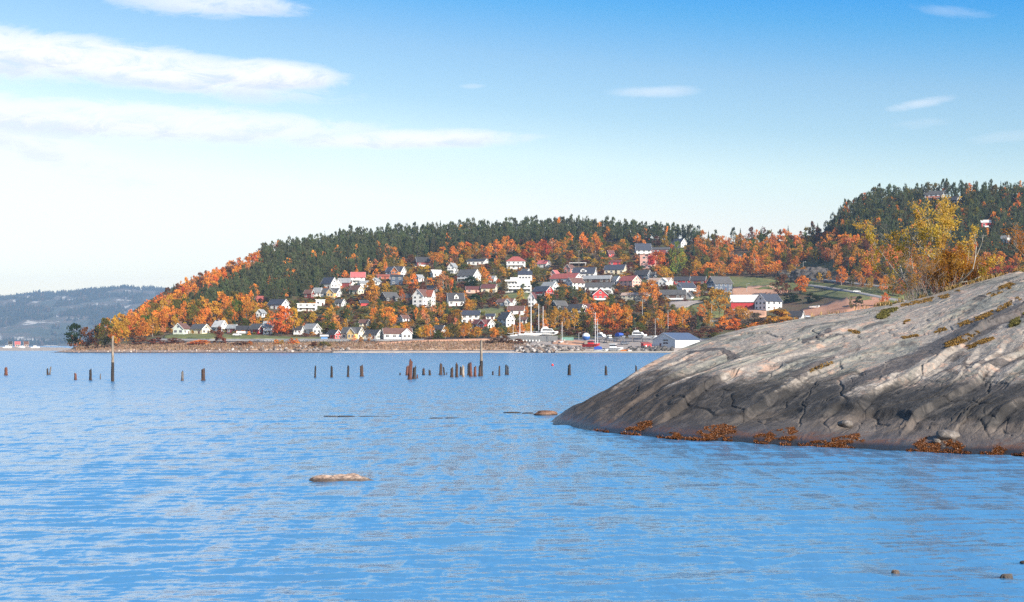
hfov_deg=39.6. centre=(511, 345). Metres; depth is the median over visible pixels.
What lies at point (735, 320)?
shrub
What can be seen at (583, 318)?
broadleaf tree
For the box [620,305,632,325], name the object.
birch tree
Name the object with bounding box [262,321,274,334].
house
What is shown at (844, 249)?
broadleaf tree
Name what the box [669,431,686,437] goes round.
seaweed
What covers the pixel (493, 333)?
broadleaf tree
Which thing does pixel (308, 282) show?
pine tree
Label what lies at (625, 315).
broadleaf tree
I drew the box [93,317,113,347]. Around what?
broadleaf tree
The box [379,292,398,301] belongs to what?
house
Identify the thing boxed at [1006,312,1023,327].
moss
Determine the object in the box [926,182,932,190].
broadleaf tree
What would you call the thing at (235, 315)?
broadleaf tree
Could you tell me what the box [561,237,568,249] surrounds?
birch tree
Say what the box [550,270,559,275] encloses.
house
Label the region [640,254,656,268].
apartment block
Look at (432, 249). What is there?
pine tree
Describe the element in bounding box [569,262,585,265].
carport
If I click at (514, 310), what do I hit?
house
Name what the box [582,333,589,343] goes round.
buoy
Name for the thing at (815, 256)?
broadleaf tree
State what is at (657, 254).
broadleaf tree
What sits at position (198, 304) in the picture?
broadleaf tree
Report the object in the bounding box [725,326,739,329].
shrub
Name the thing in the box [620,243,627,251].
broadleaf tree
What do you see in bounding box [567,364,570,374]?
wooden pile
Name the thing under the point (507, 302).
house
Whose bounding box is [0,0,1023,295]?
sky
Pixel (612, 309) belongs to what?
broadleaf tree
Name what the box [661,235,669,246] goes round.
broadleaf tree
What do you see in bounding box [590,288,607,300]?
house
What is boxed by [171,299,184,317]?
broadleaf tree
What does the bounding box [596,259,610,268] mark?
broadleaf tree
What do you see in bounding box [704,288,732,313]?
broadleaf tree
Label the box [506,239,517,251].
birch tree
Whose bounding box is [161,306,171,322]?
broadleaf tree
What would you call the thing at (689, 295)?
garage
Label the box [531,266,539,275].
broadleaf tree
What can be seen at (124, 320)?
broadleaf tree
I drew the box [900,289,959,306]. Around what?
moss
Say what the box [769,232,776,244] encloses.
broadleaf tree
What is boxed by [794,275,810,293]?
broadleaf tree
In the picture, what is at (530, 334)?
sailing yacht
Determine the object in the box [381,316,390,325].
birch tree
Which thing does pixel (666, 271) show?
broadleaf tree
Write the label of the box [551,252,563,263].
pine tree
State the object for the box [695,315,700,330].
spruce tree
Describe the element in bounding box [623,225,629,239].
pine tree
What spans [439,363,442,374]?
wooden pile
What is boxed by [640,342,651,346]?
harbour hut
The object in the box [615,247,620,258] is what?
broadleaf tree
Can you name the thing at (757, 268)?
birch tree
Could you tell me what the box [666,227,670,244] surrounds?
spruce tree
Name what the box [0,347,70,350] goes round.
sand spit
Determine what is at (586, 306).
house
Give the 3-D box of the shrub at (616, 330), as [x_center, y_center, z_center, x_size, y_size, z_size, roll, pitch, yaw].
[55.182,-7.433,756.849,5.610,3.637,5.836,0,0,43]
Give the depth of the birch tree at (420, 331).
723.87 m
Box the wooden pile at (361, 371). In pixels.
[360,365,363,376]
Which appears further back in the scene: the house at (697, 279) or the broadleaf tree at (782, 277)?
the house at (697, 279)
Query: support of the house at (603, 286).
on the hillside
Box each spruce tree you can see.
[297,280,301,295]
[444,305,448,321]
[630,316,636,327]
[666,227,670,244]
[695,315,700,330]
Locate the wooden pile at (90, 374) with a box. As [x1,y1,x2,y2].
[89,369,91,379]
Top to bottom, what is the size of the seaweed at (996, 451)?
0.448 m
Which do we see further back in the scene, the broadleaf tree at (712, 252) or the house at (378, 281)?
the broadleaf tree at (712, 252)
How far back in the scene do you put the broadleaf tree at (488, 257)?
1101.39 m
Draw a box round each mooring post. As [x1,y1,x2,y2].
[111,336,113,380]
[480,340,482,375]
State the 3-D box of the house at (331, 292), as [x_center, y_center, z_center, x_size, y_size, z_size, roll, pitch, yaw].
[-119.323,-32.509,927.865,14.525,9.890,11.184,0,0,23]
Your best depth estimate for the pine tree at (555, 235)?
1181.68 m
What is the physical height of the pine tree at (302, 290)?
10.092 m
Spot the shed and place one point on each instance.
(324, 336)
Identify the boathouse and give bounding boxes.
[651,333,700,347]
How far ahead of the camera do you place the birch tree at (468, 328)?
727.14 m
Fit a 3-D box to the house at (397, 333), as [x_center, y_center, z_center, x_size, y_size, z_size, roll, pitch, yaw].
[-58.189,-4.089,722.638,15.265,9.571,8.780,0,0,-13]
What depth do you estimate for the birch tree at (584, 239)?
1154.59 m
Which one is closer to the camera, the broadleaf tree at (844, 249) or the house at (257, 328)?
the house at (257, 328)
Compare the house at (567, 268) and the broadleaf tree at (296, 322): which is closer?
the broadleaf tree at (296, 322)
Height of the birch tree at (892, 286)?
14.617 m
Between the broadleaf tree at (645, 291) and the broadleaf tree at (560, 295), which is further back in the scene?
the broadleaf tree at (645, 291)
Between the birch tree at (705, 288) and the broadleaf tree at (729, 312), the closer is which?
the broadleaf tree at (729, 312)
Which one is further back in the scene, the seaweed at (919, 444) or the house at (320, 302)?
the house at (320, 302)
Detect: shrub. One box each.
[128,337,148,343]
[147,337,164,343]
[165,338,185,343]
[189,340,208,344]
[213,325,226,343]
[231,341,247,344]
[317,341,330,346]
[432,330,444,338]
[463,276,480,285]
[466,293,480,302]
[484,337,499,343]
[496,335,513,342]
[513,339,525,343]
[601,330,612,334]
[612,328,621,332]
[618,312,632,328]
[658,284,667,289]
[684,316,701,330]
[715,316,730,327]
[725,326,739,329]
[729,317,740,325]
[746,312,763,324]
[762,309,797,323]
[782,293,801,301]
[804,293,823,302]
[853,296,864,305]
[889,263,928,299]
[892,250,965,299]
[900,246,942,297]
[929,240,997,286]
[943,251,992,284]
[962,253,989,283]
[997,217,1023,256]
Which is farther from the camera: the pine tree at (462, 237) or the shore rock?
the pine tree at (462, 237)
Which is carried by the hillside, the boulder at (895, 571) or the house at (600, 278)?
the house at (600, 278)
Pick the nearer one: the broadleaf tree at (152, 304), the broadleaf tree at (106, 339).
the broadleaf tree at (106, 339)
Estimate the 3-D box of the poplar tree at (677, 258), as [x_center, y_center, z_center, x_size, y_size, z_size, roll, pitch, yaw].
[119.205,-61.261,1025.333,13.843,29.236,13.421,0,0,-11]
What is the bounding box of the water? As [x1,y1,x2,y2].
[0,346,1023,601]
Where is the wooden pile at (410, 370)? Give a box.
[407,359,412,379]
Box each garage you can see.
[359,280,368,286]
[686,292,694,298]
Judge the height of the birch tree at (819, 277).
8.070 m
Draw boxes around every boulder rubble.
[65,349,222,352]
[225,345,349,351]
[515,343,584,352]
[523,339,583,346]
[627,345,673,350]
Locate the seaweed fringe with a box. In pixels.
[593,428,1023,456]
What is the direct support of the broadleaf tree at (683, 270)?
on the hillside
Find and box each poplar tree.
[546,297,551,318]
[663,249,674,270]
[668,241,687,276]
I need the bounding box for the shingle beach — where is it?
[332,350,523,352]
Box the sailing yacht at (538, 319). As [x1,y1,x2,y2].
[533,306,543,333]
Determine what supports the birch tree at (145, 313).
on the hillside
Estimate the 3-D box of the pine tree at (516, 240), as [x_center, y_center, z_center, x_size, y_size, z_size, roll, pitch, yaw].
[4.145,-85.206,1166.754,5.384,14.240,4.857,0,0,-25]
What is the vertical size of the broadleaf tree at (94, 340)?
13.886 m
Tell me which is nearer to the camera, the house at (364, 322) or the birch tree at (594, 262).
the house at (364, 322)
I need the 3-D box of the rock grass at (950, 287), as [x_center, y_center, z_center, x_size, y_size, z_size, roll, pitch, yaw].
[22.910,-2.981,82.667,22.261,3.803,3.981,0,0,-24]
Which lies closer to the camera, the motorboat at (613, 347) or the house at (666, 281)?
the motorboat at (613, 347)
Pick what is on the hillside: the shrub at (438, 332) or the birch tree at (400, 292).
the birch tree at (400, 292)
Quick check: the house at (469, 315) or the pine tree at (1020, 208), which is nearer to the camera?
the house at (469, 315)
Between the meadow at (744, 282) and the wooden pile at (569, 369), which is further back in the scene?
the meadow at (744, 282)
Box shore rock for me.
[551,271,1023,456]
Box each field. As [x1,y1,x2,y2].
[731,285,787,294]
[802,296,884,316]
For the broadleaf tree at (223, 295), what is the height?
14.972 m
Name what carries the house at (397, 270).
on the hillside
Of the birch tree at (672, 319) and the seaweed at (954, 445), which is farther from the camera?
the birch tree at (672, 319)
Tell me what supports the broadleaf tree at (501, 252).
on the hillside
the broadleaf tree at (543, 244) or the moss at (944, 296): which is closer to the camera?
the moss at (944, 296)
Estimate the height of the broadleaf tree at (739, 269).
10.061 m
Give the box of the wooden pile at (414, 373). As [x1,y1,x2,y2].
[412,366,415,378]
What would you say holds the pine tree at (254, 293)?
on the hillside
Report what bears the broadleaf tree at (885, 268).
on the hillside
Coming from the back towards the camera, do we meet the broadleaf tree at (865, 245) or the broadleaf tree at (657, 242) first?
the broadleaf tree at (657, 242)
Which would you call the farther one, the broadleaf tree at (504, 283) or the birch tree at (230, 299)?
the broadleaf tree at (504, 283)
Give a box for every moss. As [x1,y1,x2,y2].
[806,361,832,372]
[848,329,860,333]
[876,301,903,318]
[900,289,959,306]
[900,333,918,338]
[934,296,1021,332]
[944,330,979,346]
[966,336,994,348]
[986,282,1015,296]
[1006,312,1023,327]
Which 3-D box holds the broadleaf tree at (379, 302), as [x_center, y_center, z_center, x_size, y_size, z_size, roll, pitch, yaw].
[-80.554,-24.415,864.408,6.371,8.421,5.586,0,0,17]
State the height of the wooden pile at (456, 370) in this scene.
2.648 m
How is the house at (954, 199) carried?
on the hillside
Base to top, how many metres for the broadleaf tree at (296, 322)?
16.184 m
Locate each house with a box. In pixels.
[14,341,20,346]
[24,341,28,346]
[172,321,189,333]
[190,324,210,333]
[211,319,227,332]
[226,324,237,332]
[235,326,249,333]
[248,323,262,333]
[255,309,266,317]
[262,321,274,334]
[266,299,290,308]
[293,326,304,334]
[297,303,317,310]
[303,290,314,297]
[304,323,321,334]
[313,288,322,296]
[315,299,325,305]
[320,277,337,287]
[320,288,342,298]
[326,330,340,338]
[334,299,345,305]
[337,278,351,287]
[340,327,364,339]
[348,285,363,294]
[350,272,365,284]
[358,319,370,325]
[363,330,382,338]
[372,277,381,284]
[377,274,390,278]
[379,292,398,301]
[382,328,412,338]
[385,266,406,274]
[390,274,403,284]
[398,315,409,321]
[400,294,410,300]
[411,289,435,307]
[413,257,432,266]
[415,274,423,281]
[426,285,437,292]
[429,270,441,276]
[434,325,446,332]
[445,293,464,305]
[447,263,457,273]
[457,269,480,281]
[461,310,480,322]
[465,286,480,292]
[467,259,488,265]
[472,319,495,327]
[480,284,497,292]
[485,314,495,319]
[488,276,497,281]
[496,298,516,305]
[497,312,515,326]
[506,256,525,268]
[507,306,524,314]
[518,317,528,322]
[527,292,536,305]
[532,286,553,295]
[537,260,550,267]
[541,282,558,289]
[549,273,582,282]
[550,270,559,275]
[550,300,567,309]
[563,264,573,272]
[565,277,584,288]
[566,304,585,311]
[572,267,597,275]
[583,275,612,281]
[583,304,591,311]
[584,282,614,293]
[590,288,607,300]
[603,264,627,273]
[606,250,614,256]
[608,260,621,264]
[611,276,620,284]
[619,275,641,287]
[620,292,650,301]
[634,243,651,254]
[634,270,650,279]
[647,277,673,286]
[650,272,657,277]
[651,247,669,253]
[659,290,686,299]
[671,238,686,247]
[673,276,689,283]
[676,282,695,291]
[689,276,706,283]
[706,276,732,290]
[788,311,804,318]
[924,190,945,200]
[941,196,961,204]
[980,220,991,227]
[1000,235,1010,242]
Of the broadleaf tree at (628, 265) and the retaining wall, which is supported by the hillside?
the broadleaf tree at (628, 265)
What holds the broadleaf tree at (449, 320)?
on the hillside
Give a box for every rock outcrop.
[777,270,790,275]
[789,266,829,282]
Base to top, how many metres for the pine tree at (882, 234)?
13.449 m
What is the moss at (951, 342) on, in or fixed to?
on the shore rock
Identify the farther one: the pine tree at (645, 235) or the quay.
the pine tree at (645, 235)
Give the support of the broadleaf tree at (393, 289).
on the hillside
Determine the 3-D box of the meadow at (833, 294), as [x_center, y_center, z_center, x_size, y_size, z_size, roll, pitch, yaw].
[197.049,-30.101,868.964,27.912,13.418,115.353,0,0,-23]
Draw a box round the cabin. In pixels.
[255,296,266,301]
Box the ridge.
[0,288,158,345]
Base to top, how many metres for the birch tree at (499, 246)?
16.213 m
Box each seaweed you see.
[624,420,652,430]
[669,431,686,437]
[692,423,736,439]
[753,426,797,443]
[807,432,864,447]
[912,436,941,451]
[943,439,964,451]
[990,445,1006,454]
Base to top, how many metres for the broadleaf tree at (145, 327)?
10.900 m
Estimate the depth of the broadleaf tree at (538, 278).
997.55 m
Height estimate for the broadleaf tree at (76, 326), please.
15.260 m
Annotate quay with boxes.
[555,351,675,352]
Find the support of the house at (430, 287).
on the hillside
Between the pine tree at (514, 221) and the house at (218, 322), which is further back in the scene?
the pine tree at (514, 221)
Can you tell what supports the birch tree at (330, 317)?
on the hillside
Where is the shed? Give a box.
[320,335,328,338]
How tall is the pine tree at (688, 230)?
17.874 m
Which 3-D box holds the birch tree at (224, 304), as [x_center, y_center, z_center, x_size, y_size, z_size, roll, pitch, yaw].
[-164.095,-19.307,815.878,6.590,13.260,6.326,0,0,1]
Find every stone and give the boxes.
[838,420,852,427]
[932,438,940,442]
[936,429,959,439]
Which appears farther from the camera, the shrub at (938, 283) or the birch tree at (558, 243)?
the birch tree at (558, 243)
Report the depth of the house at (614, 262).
1093.77 m
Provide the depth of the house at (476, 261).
1082.34 m
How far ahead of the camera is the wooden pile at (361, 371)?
159.42 m
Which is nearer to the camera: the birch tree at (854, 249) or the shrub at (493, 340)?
the shrub at (493, 340)
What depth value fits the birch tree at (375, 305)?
846.67 m
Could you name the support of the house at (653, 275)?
on the hillside
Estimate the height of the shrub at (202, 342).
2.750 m
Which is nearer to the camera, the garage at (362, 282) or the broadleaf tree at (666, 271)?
the garage at (362, 282)
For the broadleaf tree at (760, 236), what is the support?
on the hillside
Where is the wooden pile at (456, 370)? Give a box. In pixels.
[455,362,457,376]
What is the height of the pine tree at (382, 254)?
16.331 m
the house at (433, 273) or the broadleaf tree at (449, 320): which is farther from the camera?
the house at (433, 273)
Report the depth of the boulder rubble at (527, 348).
673.11 m
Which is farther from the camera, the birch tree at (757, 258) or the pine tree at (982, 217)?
the birch tree at (757, 258)
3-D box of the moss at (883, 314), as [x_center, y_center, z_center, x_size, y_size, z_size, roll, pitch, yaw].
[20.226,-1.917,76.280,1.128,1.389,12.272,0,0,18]
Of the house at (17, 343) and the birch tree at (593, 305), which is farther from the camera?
the house at (17, 343)
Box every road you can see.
[152,338,423,340]
[788,276,904,290]
[802,283,907,301]
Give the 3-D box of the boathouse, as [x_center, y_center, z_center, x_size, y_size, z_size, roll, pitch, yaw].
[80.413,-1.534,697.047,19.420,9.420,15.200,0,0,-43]
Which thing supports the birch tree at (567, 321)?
on the hillside
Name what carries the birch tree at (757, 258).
on the hillside
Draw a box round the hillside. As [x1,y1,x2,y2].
[54,201,1022,352]
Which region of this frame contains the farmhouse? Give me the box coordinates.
[754,292,782,310]
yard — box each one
[512,338,708,350]
[669,299,705,307]
[742,308,765,317]
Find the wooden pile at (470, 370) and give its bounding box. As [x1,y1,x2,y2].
[469,362,472,376]
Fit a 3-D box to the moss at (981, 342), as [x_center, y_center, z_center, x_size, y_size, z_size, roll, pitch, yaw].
[19.266,-0.090,58.801,1.797,0.617,0.932,0,0,-30]
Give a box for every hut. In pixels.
[358,300,368,305]
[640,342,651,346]
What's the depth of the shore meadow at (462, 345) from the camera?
690.72 m
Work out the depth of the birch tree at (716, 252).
1087.70 m
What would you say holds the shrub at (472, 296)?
on the hillside
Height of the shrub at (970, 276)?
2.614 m
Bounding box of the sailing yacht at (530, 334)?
[517,296,541,335]
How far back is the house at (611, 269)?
1047.56 m
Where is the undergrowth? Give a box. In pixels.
[130,196,1011,337]
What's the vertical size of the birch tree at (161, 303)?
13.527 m
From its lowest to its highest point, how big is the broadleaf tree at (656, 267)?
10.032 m
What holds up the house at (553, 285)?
on the hillside
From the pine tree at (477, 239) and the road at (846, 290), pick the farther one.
the pine tree at (477, 239)
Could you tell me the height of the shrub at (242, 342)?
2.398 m
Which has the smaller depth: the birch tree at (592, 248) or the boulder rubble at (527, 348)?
the boulder rubble at (527, 348)
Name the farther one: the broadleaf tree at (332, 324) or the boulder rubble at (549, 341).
the broadleaf tree at (332, 324)
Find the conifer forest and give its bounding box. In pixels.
[78,179,1023,345]
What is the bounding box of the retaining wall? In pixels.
[500,336,557,340]
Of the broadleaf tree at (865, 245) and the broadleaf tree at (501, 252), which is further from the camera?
the broadleaf tree at (501, 252)
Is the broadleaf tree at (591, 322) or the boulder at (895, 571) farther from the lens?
the broadleaf tree at (591, 322)
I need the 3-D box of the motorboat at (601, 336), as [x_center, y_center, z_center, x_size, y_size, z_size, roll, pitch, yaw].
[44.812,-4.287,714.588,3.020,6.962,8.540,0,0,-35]
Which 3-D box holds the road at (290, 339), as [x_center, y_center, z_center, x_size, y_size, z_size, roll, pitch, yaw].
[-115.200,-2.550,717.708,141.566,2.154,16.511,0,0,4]
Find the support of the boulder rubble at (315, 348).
on the hillside
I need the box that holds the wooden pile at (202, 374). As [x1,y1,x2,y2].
[201,368,205,380]
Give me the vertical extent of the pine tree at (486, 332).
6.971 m
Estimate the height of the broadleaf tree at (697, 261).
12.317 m
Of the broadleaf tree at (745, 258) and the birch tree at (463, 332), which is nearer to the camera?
the birch tree at (463, 332)
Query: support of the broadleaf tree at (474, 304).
on the hillside
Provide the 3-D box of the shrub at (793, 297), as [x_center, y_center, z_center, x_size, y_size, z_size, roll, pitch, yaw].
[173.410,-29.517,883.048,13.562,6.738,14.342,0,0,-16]
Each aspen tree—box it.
[852,195,968,298]
[899,195,1004,286]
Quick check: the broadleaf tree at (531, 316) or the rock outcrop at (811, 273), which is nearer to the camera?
the broadleaf tree at (531, 316)
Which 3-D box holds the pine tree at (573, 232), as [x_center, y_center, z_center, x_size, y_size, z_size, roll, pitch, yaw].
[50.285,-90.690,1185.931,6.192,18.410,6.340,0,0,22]
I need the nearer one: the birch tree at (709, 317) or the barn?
the birch tree at (709, 317)
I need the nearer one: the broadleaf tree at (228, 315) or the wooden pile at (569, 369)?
the wooden pile at (569, 369)
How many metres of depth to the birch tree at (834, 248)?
978.13 m
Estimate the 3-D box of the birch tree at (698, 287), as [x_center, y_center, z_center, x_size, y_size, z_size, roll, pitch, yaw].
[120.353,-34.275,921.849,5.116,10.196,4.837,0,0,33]
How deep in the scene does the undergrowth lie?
891.82 m
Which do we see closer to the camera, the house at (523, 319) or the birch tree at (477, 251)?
the house at (523, 319)
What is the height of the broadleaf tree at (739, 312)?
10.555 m
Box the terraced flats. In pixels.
[505,271,532,292]
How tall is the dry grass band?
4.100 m
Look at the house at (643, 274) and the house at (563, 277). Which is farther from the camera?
the house at (643, 274)
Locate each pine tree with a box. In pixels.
[208,290,213,301]
[252,288,257,299]
[256,283,261,293]
[263,285,269,294]
[267,292,272,300]
[271,286,276,298]
[281,284,287,293]
[288,283,293,297]
[300,283,305,292]
[304,241,310,251]
[304,278,311,288]
[314,272,318,287]
[316,270,323,285]
[334,261,339,277]
[348,261,353,272]
[369,250,374,262]
[375,249,379,260]
[378,246,383,259]
[396,241,401,253]
[401,245,406,259]
[407,238,412,250]
[414,240,420,253]
[430,240,434,254]
[437,238,444,246]
[458,235,464,247]
[466,234,471,245]
[476,234,482,246]
[483,327,490,337]
[484,235,488,246]
[487,230,491,247]
[496,326,506,335]
[503,226,509,237]
[512,217,518,226]
[514,233,519,243]
[525,230,529,241]
[532,230,540,240]
[536,293,546,307]
[539,227,543,239]
[543,229,548,239]
[548,227,553,240]
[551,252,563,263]
[552,286,566,296]
[553,228,557,239]
[567,285,578,297]
[571,226,575,241]
[576,225,581,239]
[577,290,584,301]
[616,231,622,240]
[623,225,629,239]
[627,231,631,242]
[640,227,646,238]
[651,226,659,238]
[681,224,685,236]
[686,225,691,237]
[692,227,697,237]
[730,227,736,240]
[879,229,884,238]
[892,187,897,197]
[924,183,928,192]
[943,182,949,195]
[954,188,960,195]
[978,210,983,223]
[984,208,988,218]
[988,207,992,218]
[1016,205,1023,214]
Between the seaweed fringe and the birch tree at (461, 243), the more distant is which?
the birch tree at (461, 243)
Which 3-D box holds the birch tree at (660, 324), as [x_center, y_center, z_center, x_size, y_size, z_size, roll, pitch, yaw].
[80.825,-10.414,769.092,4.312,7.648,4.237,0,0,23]
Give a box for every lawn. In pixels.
[164,333,320,338]
[477,307,504,316]
[500,291,531,299]
[684,300,723,317]
[689,293,708,299]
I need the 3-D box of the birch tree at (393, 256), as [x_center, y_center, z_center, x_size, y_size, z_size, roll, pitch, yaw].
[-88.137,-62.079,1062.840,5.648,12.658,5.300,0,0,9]
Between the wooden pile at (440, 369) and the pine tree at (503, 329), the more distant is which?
the pine tree at (503, 329)
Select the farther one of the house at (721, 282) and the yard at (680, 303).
the house at (721, 282)
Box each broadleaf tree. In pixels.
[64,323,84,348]
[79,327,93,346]
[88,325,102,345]
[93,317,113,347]
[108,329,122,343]
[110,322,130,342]
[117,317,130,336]
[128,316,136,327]
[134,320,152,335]
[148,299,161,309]
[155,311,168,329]
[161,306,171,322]
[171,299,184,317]
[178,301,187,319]
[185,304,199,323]
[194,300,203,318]
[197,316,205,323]
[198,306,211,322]
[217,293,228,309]
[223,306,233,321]
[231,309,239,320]
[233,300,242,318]
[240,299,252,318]
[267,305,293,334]
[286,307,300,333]
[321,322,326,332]
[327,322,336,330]
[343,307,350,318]
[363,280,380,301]
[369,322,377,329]
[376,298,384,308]
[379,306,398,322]
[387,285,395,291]
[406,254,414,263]
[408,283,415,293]
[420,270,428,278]
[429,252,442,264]
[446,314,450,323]
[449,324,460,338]
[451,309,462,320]
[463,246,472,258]
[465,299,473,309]
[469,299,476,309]
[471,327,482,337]
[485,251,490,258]
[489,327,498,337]
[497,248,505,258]
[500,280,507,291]
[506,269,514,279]
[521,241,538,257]
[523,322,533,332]
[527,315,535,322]
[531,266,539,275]
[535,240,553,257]
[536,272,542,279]
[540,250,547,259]
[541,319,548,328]
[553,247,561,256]
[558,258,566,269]
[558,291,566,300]
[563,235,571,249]
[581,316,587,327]
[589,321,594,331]
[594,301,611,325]
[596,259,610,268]
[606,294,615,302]
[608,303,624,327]
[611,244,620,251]
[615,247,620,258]
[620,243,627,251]
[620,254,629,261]
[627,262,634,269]
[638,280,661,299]
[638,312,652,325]
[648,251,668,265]
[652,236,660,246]
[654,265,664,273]
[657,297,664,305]
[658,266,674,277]
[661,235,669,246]
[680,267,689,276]
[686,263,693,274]
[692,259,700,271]
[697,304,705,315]
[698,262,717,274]
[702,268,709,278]
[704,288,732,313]
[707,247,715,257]
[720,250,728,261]
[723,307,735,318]
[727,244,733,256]
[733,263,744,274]
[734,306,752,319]
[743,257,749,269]
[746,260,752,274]
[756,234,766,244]
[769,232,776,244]
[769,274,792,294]
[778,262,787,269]
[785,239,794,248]
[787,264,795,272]
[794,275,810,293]
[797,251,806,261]
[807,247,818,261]
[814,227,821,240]
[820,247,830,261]
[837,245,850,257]
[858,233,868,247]
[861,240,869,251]
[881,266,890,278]
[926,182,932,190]
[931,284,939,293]
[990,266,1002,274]
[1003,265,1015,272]
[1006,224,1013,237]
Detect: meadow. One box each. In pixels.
[76,337,514,350]
[726,276,813,289]
[800,289,893,302]
[807,281,903,299]
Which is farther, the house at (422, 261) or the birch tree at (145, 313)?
the house at (422, 261)
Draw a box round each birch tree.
[111,315,120,331]
[127,329,135,337]
[137,318,148,336]
[140,308,151,321]
[147,315,160,336]
[158,298,166,306]
[163,294,172,306]
[167,305,176,322]
[170,308,183,321]
[171,315,178,325]
[192,315,197,323]
[209,306,224,321]
[221,300,231,316]
[226,296,234,307]
[251,300,257,314]
[328,313,333,322]
[365,263,370,272]
[370,301,377,310]
[370,314,379,324]
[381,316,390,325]
[385,259,392,266]
[390,247,399,261]
[392,255,397,265]
[399,289,405,299]
[399,306,409,314]
[403,276,410,284]
[407,273,418,293]
[416,326,426,337]
[424,314,430,324]
[425,324,434,338]
[434,271,451,288]
[438,293,445,302]
[438,304,443,317]
[441,326,449,338]
[449,246,458,257]
[456,241,464,254]
[460,323,467,337]
[464,321,472,333]
[472,242,480,254]
[482,270,492,281]
[490,239,502,253]
[490,264,497,272]
[495,271,503,279]
[499,267,505,275]
[501,236,507,249]
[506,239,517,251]
[507,324,516,334]
[515,322,524,333]
[517,288,523,298]
[523,306,528,316]
[548,306,559,325]
[554,240,564,253]
[558,308,570,326]
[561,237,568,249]
[565,319,571,329]
[569,308,579,329]
[573,240,580,250]
[577,232,589,249]
[578,307,586,326]
[584,301,602,324]
[589,242,594,255]
[590,258,598,266]
[591,232,602,248]
[603,226,609,240]
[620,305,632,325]
[633,233,640,242]
[651,300,658,311]
[653,309,664,325]
[658,319,665,329]
[664,310,678,327]
[677,307,688,326]
[692,235,703,247]
[693,285,700,296]
[700,283,707,295]
[703,311,714,326]
[714,248,721,258]
[715,262,722,272]
[717,268,724,275]
[728,261,735,272]
[740,238,748,249]
[748,227,755,240]
[749,248,759,273]
[754,267,761,273]
[762,261,777,273]
[790,256,800,266]
[816,272,822,280]
[830,245,835,261]
[835,266,847,284]
[847,275,855,285]
[850,266,861,280]
[853,245,860,257]
[856,271,865,286]
[865,276,874,289]
[866,265,873,276]
[877,276,887,291]
[880,292,889,301]
[887,275,898,295]
[896,277,906,294]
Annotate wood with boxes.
[0,284,171,344]
[67,180,1023,347]
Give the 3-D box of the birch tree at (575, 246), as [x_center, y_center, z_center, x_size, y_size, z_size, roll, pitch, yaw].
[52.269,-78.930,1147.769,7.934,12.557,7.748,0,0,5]
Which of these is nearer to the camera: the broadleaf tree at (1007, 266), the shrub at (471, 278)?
the broadleaf tree at (1007, 266)
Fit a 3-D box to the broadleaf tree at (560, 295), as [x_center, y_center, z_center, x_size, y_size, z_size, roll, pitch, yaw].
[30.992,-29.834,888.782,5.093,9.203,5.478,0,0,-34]
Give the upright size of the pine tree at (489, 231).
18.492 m
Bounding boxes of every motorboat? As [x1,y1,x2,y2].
[536,326,557,335]
[582,340,599,346]
[593,346,607,350]
[594,332,606,342]
[603,344,622,350]
[605,335,613,343]
[614,333,624,341]
[628,327,646,341]
[642,335,655,341]
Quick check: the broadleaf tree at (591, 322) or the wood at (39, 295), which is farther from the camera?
the wood at (39, 295)
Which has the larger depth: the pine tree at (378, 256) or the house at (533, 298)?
the pine tree at (378, 256)
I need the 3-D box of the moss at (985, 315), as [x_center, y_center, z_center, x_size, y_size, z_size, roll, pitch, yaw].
[22.409,-1.452,66.058,7.832,1.899,2.231,0,0,-41]
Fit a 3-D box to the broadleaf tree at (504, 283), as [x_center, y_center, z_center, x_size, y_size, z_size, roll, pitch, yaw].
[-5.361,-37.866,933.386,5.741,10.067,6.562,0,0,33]
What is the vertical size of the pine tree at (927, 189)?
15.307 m
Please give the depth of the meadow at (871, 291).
863.82 m
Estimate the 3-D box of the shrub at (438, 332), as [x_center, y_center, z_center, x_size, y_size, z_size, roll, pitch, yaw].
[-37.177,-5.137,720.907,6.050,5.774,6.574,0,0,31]
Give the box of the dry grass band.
[376,338,492,343]
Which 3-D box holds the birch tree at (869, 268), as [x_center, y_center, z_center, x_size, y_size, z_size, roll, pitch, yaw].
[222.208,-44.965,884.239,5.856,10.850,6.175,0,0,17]
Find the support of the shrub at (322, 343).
on the shore meadow at (462, 345)
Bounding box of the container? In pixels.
[562,337,573,340]
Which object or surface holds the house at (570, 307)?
on the hillside
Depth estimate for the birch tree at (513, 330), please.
736.76 m
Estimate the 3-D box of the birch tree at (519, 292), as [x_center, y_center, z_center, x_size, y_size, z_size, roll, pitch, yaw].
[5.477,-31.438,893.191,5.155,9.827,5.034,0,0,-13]
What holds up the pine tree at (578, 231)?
on the hillside
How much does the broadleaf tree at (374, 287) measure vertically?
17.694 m
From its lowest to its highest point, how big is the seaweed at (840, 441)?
0.623 m
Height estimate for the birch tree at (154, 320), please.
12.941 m
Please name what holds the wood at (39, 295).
on the ridge
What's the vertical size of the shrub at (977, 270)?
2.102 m
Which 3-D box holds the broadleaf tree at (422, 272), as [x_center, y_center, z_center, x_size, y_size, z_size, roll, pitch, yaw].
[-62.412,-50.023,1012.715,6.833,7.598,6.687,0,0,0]
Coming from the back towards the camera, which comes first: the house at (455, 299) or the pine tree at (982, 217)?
the pine tree at (982, 217)
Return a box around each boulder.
[309,473,371,481]
[534,410,557,414]
[891,570,899,573]
[1000,574,1012,578]
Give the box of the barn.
[730,295,757,309]
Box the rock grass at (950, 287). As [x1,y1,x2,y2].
[758,267,1023,324]

